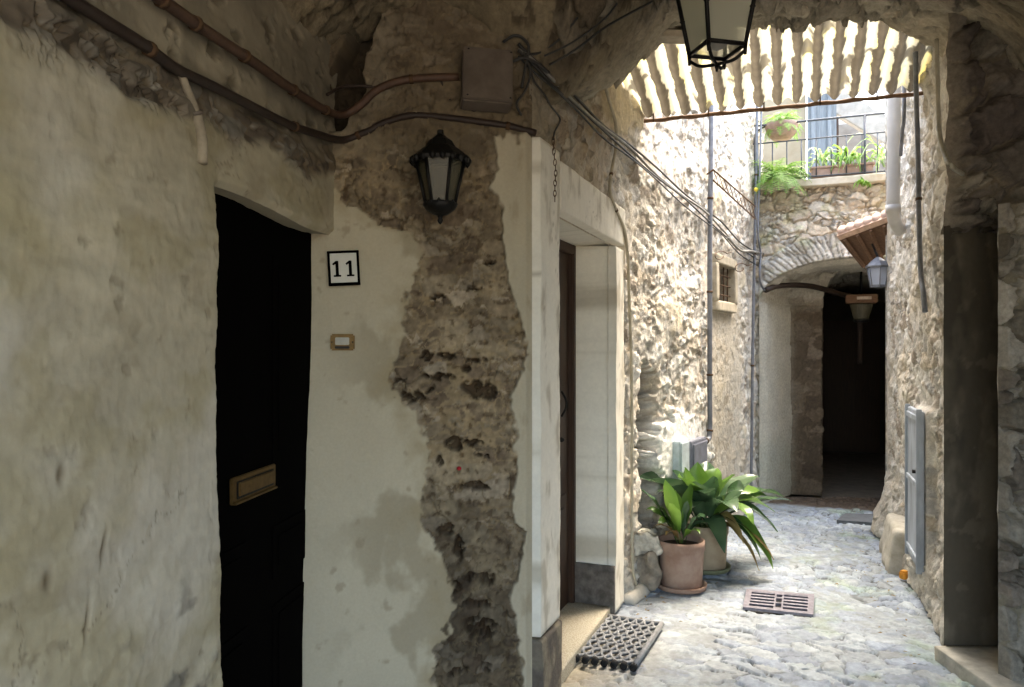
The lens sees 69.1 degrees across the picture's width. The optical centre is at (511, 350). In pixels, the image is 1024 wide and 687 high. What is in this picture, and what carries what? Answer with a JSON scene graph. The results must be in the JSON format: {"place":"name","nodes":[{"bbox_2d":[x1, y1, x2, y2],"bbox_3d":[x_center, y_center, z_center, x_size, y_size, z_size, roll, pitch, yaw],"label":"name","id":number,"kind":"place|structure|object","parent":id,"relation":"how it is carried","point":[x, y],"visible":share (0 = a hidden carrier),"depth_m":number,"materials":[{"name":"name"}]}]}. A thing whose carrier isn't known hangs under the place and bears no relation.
{"place":"outdoors","nodes":[
{"label":"outdoors","id":0,"kind":"place"},
{"bbox_2d":[0,0,763,686],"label":"house","id":1,"kind":"structure","parent":0,"point":[222,464],"depth_m":2.94,"materials":[{"name":"paint"}]},
{"bbox_2d":[178,64,207,164],"bbox_3d":[-0.837,-0.613,1.940,0.038,0.228,0.136,0,0,13],"label":"pipe","id":2,"kind":"object","parent":1,"relation":"attached to","point":[202,139],"depth_m":1.97,"materials":[{"name":"grey plastic"}]},
{"bbox_2d":[215,193,311,686],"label":"door","id":3,"kind":"structure","parent":1,"relation":"in","point":[264,288],"depth_m":2.55,"materials":[{"name":"black paint"}]},
{"bbox_2d":[59,0,536,143],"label":"conduit","id":4,"kind":"object","parent":1,"relation":"attached to","point":[146,47],"visible":0.99,"depth_m":2.14,"materials":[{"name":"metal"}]},
{"bbox_2d":[152,0,458,118],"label":"conduit","id":5,"kind":"object","parent":1,"relation":"attached to","point":[194,23],"visible":1,"depth_m":2.44,"materials":[{"name":"metal"}]},
{"bbox_2d":[331,334,354,349],"bbox_3d":[-0.680,-0.032,2.984,0.095,0.066,0.019,0,0,-7],"label":"doorbell","id":6,"kind":"object","parent":1,"relation":"attached to","point":[342,341],"visible":1,"depth_m":2.98,"materials":[{"name":"gold metal"}]},
{"bbox_2d":[327,250,360,285],"bbox_3d":[-0.676,-0.329,2.992,0.133,0.147,0.019,0,0,-7],"label":"number plate","id":7,"kind":"object","parent":1,"relation":"attached to","point":[343,268],"visible":1,"depth_m":2.99,"materials":[{"name":"white ceramic"}]},
{"bbox_2d":[326,84,374,95],"bbox_3d":[-0.660,-1.036,2.996,0.220,0.090,0.084,0,0,-37],"label":"cable","id":8,"kind":"object","parent":1,"relation":"attached to","point":[348,86],"visible":1,"depth_m":3.02,"materials":[{"name":"black rubber"}]},
{"bbox_2d":[409,129,471,223],"bbox_3d":[-0.261,-0.669,2.885,0.238,0.375,0.300,0,0,31],"label":"wall lantern","id":9,"kind":"object","parent":1,"relation":"attached to","point":[440,162],"depth_m":2.81,"materials":[{"name":"black metal"}]},
{"bbox_2d":[460,46,512,112],"bbox_3d":[-0.103,-1.101,3.033,0.213,0.251,0.141,0,0,-8],"label":"junction box","id":10,"kind":"object","parent":1,"relation":"attached to","point":[486,79],"visible":1,"depth_m":2.99,"materials":[{"name":"brown plastic"}]},
{"bbox_2d":[513,56,549,73],"bbox_3d":[0.098,-1.192,3.121,0.227,0.043,0.048,0,0,-41],"label":"cable","id":11,"kind":"object","parent":10,"relation":"attached to","point":[544,69],"visible":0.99,"depth_m":3.09,"materials":[{"name":"black rubber"}]},
{"bbox_2d":[515,52,530,115],"bbox_3d":[0.047,-1.098,3.070,0.066,0.265,0.015,0,0,-9],"label":"cable","id":12,"kind":"object","parent":1,"relation":"attached to","point":[523,93],"visible":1,"depth_m":3.07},
{"bbox_2d":[530,65,560,140],"bbox_3d":[0.156,-1.057,3.232,0.027,0.263,0.322,0,0,27],"label":"wire","id":13,"kind":"object","parent":1,"relation":"attached to","point":[543,93],"visible":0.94,"depth_m":3.21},
{"bbox_2d":[525,17,577,54],"bbox_3d":[0.165,-1.298,3.096,0.222,0.164,0.059,0,0,0],"label":"cable","id":14,"kind":"object","parent":1,"relation":"attached to","point":[558,39],"visible":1,"depth_m":3.10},
{"bbox_2d":[551,136,556,201],"bbox_3d":[0.184,-0.783,3.211,0.025,0.290,0.042,0,0,0],"label":"chain","id":15,"kind":"object","parent":1,"relation":"hanging from","point":[553,148],"visible":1,"depth_m":3.20,"materials":[{"name":"metal"}]},
{"bbox_2d":[559,239,575,610],"bbox_3d":[0.174,0.430,3.947,0.116,2.200,1.144,0,0,22],"label":"door","id":16,"kind":"structure","parent":1,"relation":"in","point":[567,251],"depth_m":4.38,"materials":[{"name":"brown wood"}]},
{"bbox_2d":[605,88,637,585],"bbox_3d":[0.633,0.004,4.370,0.038,2.956,0.714,0,0,24],"label":"cable","id":17,"kind":"object","parent":1,"relation":"attached to","point":[630,329],"visible":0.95,"depth_m":4.60,"materials":[{"name":"metal"}]},
{"bbox_2d":[517,43,751,249],"bbox_3d":[1.197,-1.117,5.281,0.178,0.319,4.984,0,0,28],"label":"wire","id":18,"kind":"object","parent":1,"relation":"attached to","point":[520,46],"visible":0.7,"depth_m":4.79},
{"bbox_2d":[517,55,757,265],"bbox_3d":[1.188,-1.022,5.230,0.180,0.386,4.924,0,0,28],"label":"wire","id":19,"kind":"object","parent":1,"relation":"attached to","point":[574,107],"visible":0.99,"depth_m":4.15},
{"bbox_2d":[518,48,758,255],"bbox_3d":[1.194,-1.089,5.264,0.184,0.324,4.965,0,0,28],"label":"wire","id":20,"kind":"object","parent":1,"relation":"attached to","point":[609,132],"visible":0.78,"depth_m":4.65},
{"bbox_2d":[652,504,673,528],"bbox_3d":[1.048,1.151,5.130,0.189,0.182,0.256,0,0,-11],"label":"rubble stone","id":21,"kind":"object","parent":1,"relation":"on","point":[656,517],"visible":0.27,"depth_m":5.05,"materials":[{"name":"grey stone"}]},
{"bbox_2d":[672,438,688,478],"bbox_3d":[1.218,0.830,5.381,0.081,0.360,0.200,0,0,31],"label":"meter box","id":22,"kind":"object","parent":1,"relation":"attached to","point":[680,454],"visible":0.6,"depth_m":5.30,"materials":[{"name":"blue paint"}]},
{"bbox_2d":[681,441,688,472],"bbox_3d":[1.247,0.830,5.363,0.012,0.330,0.170,0,0,31],"label":"door","id":23,"kind":"structure","parent":22,"relation":"in","point":[684,446],"depth_m":5.33,"materials":[{"name":"grey paint"}]},
{"bbox_2d":[688,436,706,469],"bbox_3d":[1.406,0.850,5.691,0.081,0.340,0.380,0,0,31],"label":"meter box","id":24,"kind":"object","parent":1,"relation":"attached to","point":[698,449],"visible":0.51,"depth_m":5.62,"materials":[{"name":"metal"}]},
{"bbox_2d":[693,440,706,464],"bbox_3d":[1.435,0.850,5.673,0.012,0.290,0.330,0,0,31],"label":"door","id":25,"kind":"structure","parent":24,"relation":"in","point":[699,449],"depth_m":5.66,"materials":[{"name":"metal"}]},
{"bbox_2d":[706,105,713,443],"bbox_3d":[1.533,-0.838,5.891,0.051,3.168,0.417,0,0,31],"label":"pipe","id":26,"kind":"object","parent":1,"relation":"attached to","point":[710,198],"visible":0.73,"depth_m":5.98,"materials":[{"name":"metal"}]},
{"bbox_2d":[715,251,731,259],"bbox_3d":[1.781,-0.800,6.263,0.007,0.114,0.509,0,0,31],"label":"scroll bracket","id":27,"kind":"object","parent":1,"relation":"attached to","point":[723,255],"visible":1,"depth_m":6.20,"materials":[{"name":"metal"}]},
{"bbox_2d":[712,253,737,312],"bbox_3d":[1.838,-0.570,6.489,0.095,0.485,0.683,0,0,31],"label":"window","id":28,"kind":"structure","parent":1,"relation":"in","point":[730,306],"depth_m":6.48,"materials":[{"name":"stone"}]},
{"bbox_2d":[707,169,755,218],"bbox_3d":[1.939,-1.348,6.549,0.082,0.192,1.406,0,0,31],"label":"lattice bracket","id":29,"kind":"object","parent":1,"relation":"attached to","point":[728,193],"visible":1,"depth_m":6.45,"materials":[{"name":"metal"}]},
{"bbox_2d":[750,106,758,485],"bbox_3d":[2.379,-0.899,7.284,0.035,4.491,0.349,0,0,31],"label":"pipe","id":30,"kind":"object","parent":1,"relation":"attached to","point":[753,306],"visible":0.72,"depth_m":7.22,"materials":[{"name":"metal"}]},
{"bbox_2d":[623,19,932,122],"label":"corrugated roof","id":31,"kind":"structure","parent":1,"relation":"attached to","point":[833,60],"depth_m":4.50,"materials":[{"name":"plastic"}]},
{"bbox_2d":[899,86,905,155],"bbox_3d":[2.554,-1.602,4.867,0.023,0.630,0.195,0,0,21],"label":"conduit","id":32,"kind":"object","parent":31,"relation":"attached to","point":[903,123],"visible":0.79,"depth_m":4.80,"materials":[{"name":"grey metal"}]},
{"bbox_2d":[207,0,1023,118],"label":"ceiling","id":33,"kind":"structure","parent":0,"point":[615,53],"depth_m":3.31,"materials":[{"name":"beige stone"}]},
{"bbox_2d":[502,34,529,87],"bbox_3d":[0.017,-1.193,3.066,0.116,0.219,0.016,0,0,-8],"label":"cable","id":34,"kind":"object","parent":33,"relation":"attached to","point":[528,50],"visible":1,"depth_m":3.07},
{"bbox_2d":[544,3,616,56],"bbox_3d":[0.290,-1.343,3.120,0.314,0.240,0.020,0,0,-8],"label":"wire","id":35,"kind":"object","parent":33,"relation":"attached to","point":[592,28],"visible":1,"depth_m":3.12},
{"bbox_2d":[549,1,652,65],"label":"wire","id":36,"kind":"object","parent":33,"relation":"attached to","point":[596,33],"visible":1,"depth_m":3.16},
{"bbox_2d":[517,49,757,259],"bbox_3d":[1.191,-1.066,5.247,0.180,0.354,4.944,0,0,28],"label":"wire","id":37,"kind":"object","parent":33,"relation":"attached to","point":[591,119],"visible":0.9,"depth_m":4.18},
{"bbox_2d":[657,29,687,43],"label":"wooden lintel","id":38,"kind":"structure","parent":33,"relation":"attached to","point":[669,36],"depth_m":3.87,"materials":[{"name":"beige wood"}]},
{"bbox_2d":[676,0,755,71],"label":"hanging lantern","id":39,"kind":"object","parent":33,"relation":"hanging from","point":[715,32],"visible":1,"depth_m":2.50,"materials":[{"name":"black metal"}]},
{"bbox_2d":[934,38,964,175],"bbox_3d":[2.034,-1.158,3.405,0.127,0.779,0.624,0,0,25],"label":"cable","id":40,"kind":"object","parent":33,"relation":"attached to","point":[951,166],"visible":1,"depth_m":3.64,"materials":[{"name":"grey plastic"}]},
{"bbox_2d":[561,496,974,686],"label":"alley paving","id":41,"kind":"structure","parent":0,"point":[718,636],"depth_m":4.24,"materials":[{"name":"stone"}]},
{"bbox_2d":[576,614,664,671],"bbox_3d":[0.553,1.527,3.922,0.370,0.038,0.656,0,0,24],"label":"doormat","id":42,"kind":"object","parent":41,"relation":"on","point":[640,624],"visible":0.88,"depth_m":3.87,"materials":[{"name":"grey rubber"}]},
{"bbox_2d":[623,583,650,605],"bbox_3d":[0.908,1.540,4.893,0.110,0.115,0.789,0,0,31],"label":"cement fillet","id":43,"kind":"object","parent":41,"relation":"on","point":[638,593],"visible":0.32,"depth_m":4.61,"materials":[{"name":"beige concrete"}]},
{"bbox_2d":[635,551,662,590],"bbox_3d":[0.874,1.412,4.814,0.206,0.257,0.224,0,0,21],"label":"rubble stone","id":44,"kind":"object","parent":41,"relation":"on","point":[649,570],"visible":0.66,"depth_m":4.73,"materials":[{"name":"grey stone"}]},
{"bbox_2d":[634,528,662,555],"bbox_3d":[0.868,1.263,4.860,0.221,0.191,0.227,0,0,0],"label":"rubble stone","id":45,"kind":"object","parent":44,"relation":"on","point":[645,540],"visible":0.72,"depth_m":4.77,"materials":[{"name":"grey stone"}]},
{"bbox_2d":[641,480,710,594],"bbox_3d":[1.080,1.184,4.803,0.483,0.732,0.405,0,0,0],"label":"potted plant","id":46,"kind":"object","parent":41,"relation":"on","point":[681,557],"visible":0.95,"depth_m":4.74,"materials":[{"name":"green plant"}]},
{"bbox_2d":[639,462,791,574],"bbox_3d":[1.499,1.174,5.250,1.295,0.752,0.903,0,0,0],"label":"potted plant","id":47,"kind":"object","parent":41,"relation":"on","point":[717,500],"visible":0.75,"depth_m":5.11,"materials":[{"name":"green plant"}]},
{"bbox_2d":[636,510,919,663],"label":"fallen leaves","id":48,"kind":"object","parent":41,"relation":"on","point":[835,583],"visible":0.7,"depth_m":4.63,"materials":[{"name":"brown plant"}]},
{"bbox_2d":[743,589,813,617],"bbox_3d":[1.652,1.563,4.595,0.422,0.034,0.390,0,0,19],"label":"drain grate","id":49,"kind":"object","parent":41,"relation":"on","point":[756,601],"visible":0.98,"depth_m":4.56,"materials":[{"name":"metal"}]},
{"bbox_2d":[837,513,872,525],"bbox_3d":[3.164,1.544,6.811,0.308,0.032,0.455,0,0,29],"label":"manhole cover","id":50,"kind":"object","parent":41,"relation":"on","point":[858,518],"visible":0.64,"depth_m":6.71,"materials":[{"name":"metal"}]},
{"bbox_2d":[879,513,904,575],"bbox_3d":[2.832,1.431,5.461,0.222,0.365,0.648,0,0,21],"label":"kerb boulder","id":51,"kind":"object","parent":41,"relation":"on","point":[892,546],"visible":0.61,"depth_m":5.24,"materials":[{"name":"beige stone"}]},
{"bbox_2d":[899,570,907,579],"bbox_3d":[2.650,1.518,5.029,0.050,0.057,0.045,0,0,-29],"label":"orange box","id":52,"kind":"object","parent":41,"relation":"on","point":[903,574],"visible":0.97,"depth_m":5.01,"materials":[{"name":"plastic"}]},
{"bbox_2d":[785,452,885,500],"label":"passage floor","id":53,"kind":"structure","parent":0,"point":[858,475],"depth_m":9.37,"materials":[{"name":"grey stone"}]},
{"bbox_2d":[806,88,885,172],"label":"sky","id":54,"kind":"structure","parent":0,"point":[880,105],"materials":[{"name":"white"}]},
{"label":"ground","id":55,"kind":"structure","parent":0,"visible":0},
{"bbox_2d":[753,91,885,502],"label":"arched house","id":56,"kind":"structure","parent":55,"relation":"on","point":[820,390],"depth_m":7.94,"materials":[{"name":"stone"}]},
{"bbox_2d":[727,237,763,254],"bbox_3d":[2.180,-0.931,6.899,0.024,0.091,1.298,0,0,31],"label":"cable","id":57,"kind":"object","parent":56,"relation":"attached to","point":[737,247],"visible":0.98,"depth_m":6.67,"materials":[{"name":"grey rubber"}]},
{"bbox_2d":[757,106,765,290],"bbox_3d":[2.588,-1.853,7.552,0.019,2.545,0.795,0,0,31],"label":"pipe","id":58,"kind":"object","parent":56,"relation":"attached to","point":[759,245],"visible":0.78,"depth_m":7.28,"materials":[{"name":"grey metal"}]},
{"bbox_2d":[751,157,811,198],"bbox_3d":[2.618,-1.665,7.344,0.668,0.423,0.664,0,0,0],"label":"fern","id":59,"kind":"object","parent":56,"relation":"on","point":[778,176],"visible":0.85,"depth_m":7.21,"materials":[{"name":"green plant"}]},
{"bbox_2d":[758,110,804,147],"bbox_3d":[2.691,-2.219,7.447,0.442,0.300,0.419,0,0,0],"label":"hanging plant","id":60,"kind":"object","parent":56,"relation":"on","point":[782,128],"visible":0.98,"depth_m":7.36,"materials":[{"name":"green plant"}]},
{"bbox_2d":[789,166,809,179],"bbox_3d":[2.832,-1.730,7.355,0.271,0.185,0.236,0,0,0],"label":"spider plant","id":61,"kind":"object","parent":56,"relation":"on","point":[799,172],"visible":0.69,"depth_m":7.33,"materials":[{"name":"green plant"}]},
{"bbox_2d":[764,282,862,363],"bbox_3d":[3.282,-0.268,7.865,1.698,0.860,0.207,0,0,-34],"label":"pipe","id":62,"kind":"object","parent":56,"relation":"attached to","point":[833,292],"visible":0.73,"depth_m":7.88,"materials":[{"name":"black metal"}]},
{"bbox_2d":[809,162,874,178],"bbox_3d":[3.218,-1.737,7.266,0.580,0.124,0.170,0,0,21],"label":"planter","id":63,"kind":"object","parent":56,"relation":"on","point":[826,170],"visible":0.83,"depth_m":7.21,"materials":[{"name":"ceramic"}]},
{"bbox_2d":[794,147,843,173],"bbox_3d":[3.038,-1.842,7.299,0.436,0.324,0.388,0,0,-39],"label":"spider plant","id":64,"kind":"object","parent":63,"relation":"in","point":[824,158],"visible":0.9,"depth_m":7.28,"materials":[{"name":"green plant"}]},
{"bbox_2d":[818,144,875,172],"bbox_3d":[3.271,-1.846,7.214,0.496,0.322,0.322,0,0,0],"label":"spider plant","id":65,"kind":"object","parent":63,"relation":"in","point":[842,155],"visible":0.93,"depth_m":7.18,"materials":[{"name":"green plant"}]},
{"bbox_2d":[843,133,885,172],"bbox_3d":[3.568,-1.891,7.122,0.783,0.503,0.503,0,0,19],"label":"spider plant","id":66,"kind":"object","parent":63,"relation":"in","point":[881,156],"visible":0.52,"depth_m":7.12,"materials":[{"name":"green plant"}]},
{"bbox_2d":[822,320,879,452],"bbox_3d":[5.152,0.550,11.375,0.850,2.000,0.085,0,0,21],"label":"door","id":67,"kind":"structure","parent":56,"relation":"in","point":[851,390],"depth_m":11.35,"materials":[{"name":"brown wood"}]},
{"bbox_2d":[845,272,877,322],"bbox_3d":[3.708,-0.601,7.900,0.300,0.620,0.230,0,0,21],"label":"ceiling lamp","id":68,"kind":"object","parent":56,"relation":"hanging from","point":[861,305],"visible":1,"depth_m":7.83,"materials":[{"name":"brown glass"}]},
{"bbox_2d":[853,177,872,187],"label":"spider plant","id":69,"kind":"object","parent":56,"relation":"hanging from","point":[861,182],"visible":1,"depth_m":7.03,"materials":[{"name":"green plant"}]},
{"bbox_2d":[871,13,1023,686],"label":"stone building","id":70,"kind":"structure","parent":55,"relation":"on","point":[953,491],"depth_m":3.76,"materials":[{"name":"stone"}]},
{"bbox_2d":[837,210,887,269],"bbox_3d":[3.241,-0.976,6.640,0.420,0.464,0.504,0,0,-34],"label":"tiled canopy","id":71,"kind":"object","parent":70,"relation":"attached to","point":[857,238],"visible":0.73,"depth_m":6.63,"materials":[{"name":"tile"}]},
{"bbox_2d":[865,244,887,287],"bbox_3d":[3.196,-0.742,6.500,0.210,0.405,0.182,0,0,43],"label":"lantern","id":72,"kind":"object","parent":71,"relation":"hanging from","point":[876,267],"visible":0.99,"depth_m":6.45,"materials":[{"name":"grey glass"}]},
{"bbox_2d":[885,86,905,235],"bbox_3d":[2.736,-1.576,5.311,0.105,1.491,0.360,0,0,34],"label":"downpipe","id":73,"kind":"object","parent":70,"relation":"attached to","point":[893,212],"visible":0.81,"depth_m":5.19,"materials":[{"name":"grey metal"}]},
{"bbox_2d":[905,404,923,573],"bbox_3d":[2.559,0.860,4.747,0.055,1.000,0.511,0,0,21],"label":"cupboard door","id":74,"kind":"structure","parent":70,"relation":"in","point":[914,418],"depth_m":4.64,"materials":[{"name":"blue paint"}]},
{"bbox_2d":[913,51,927,312],"bbox_3d":[2.312,-0.978,4.216,0.033,1.548,0.368,0,0,22],"label":"conduit","id":75,"kind":"object","parent":70,"relation":"attached to","point":[918,199],"visible":1,"depth_m":4.26,"materials":[{"name":"metal"}]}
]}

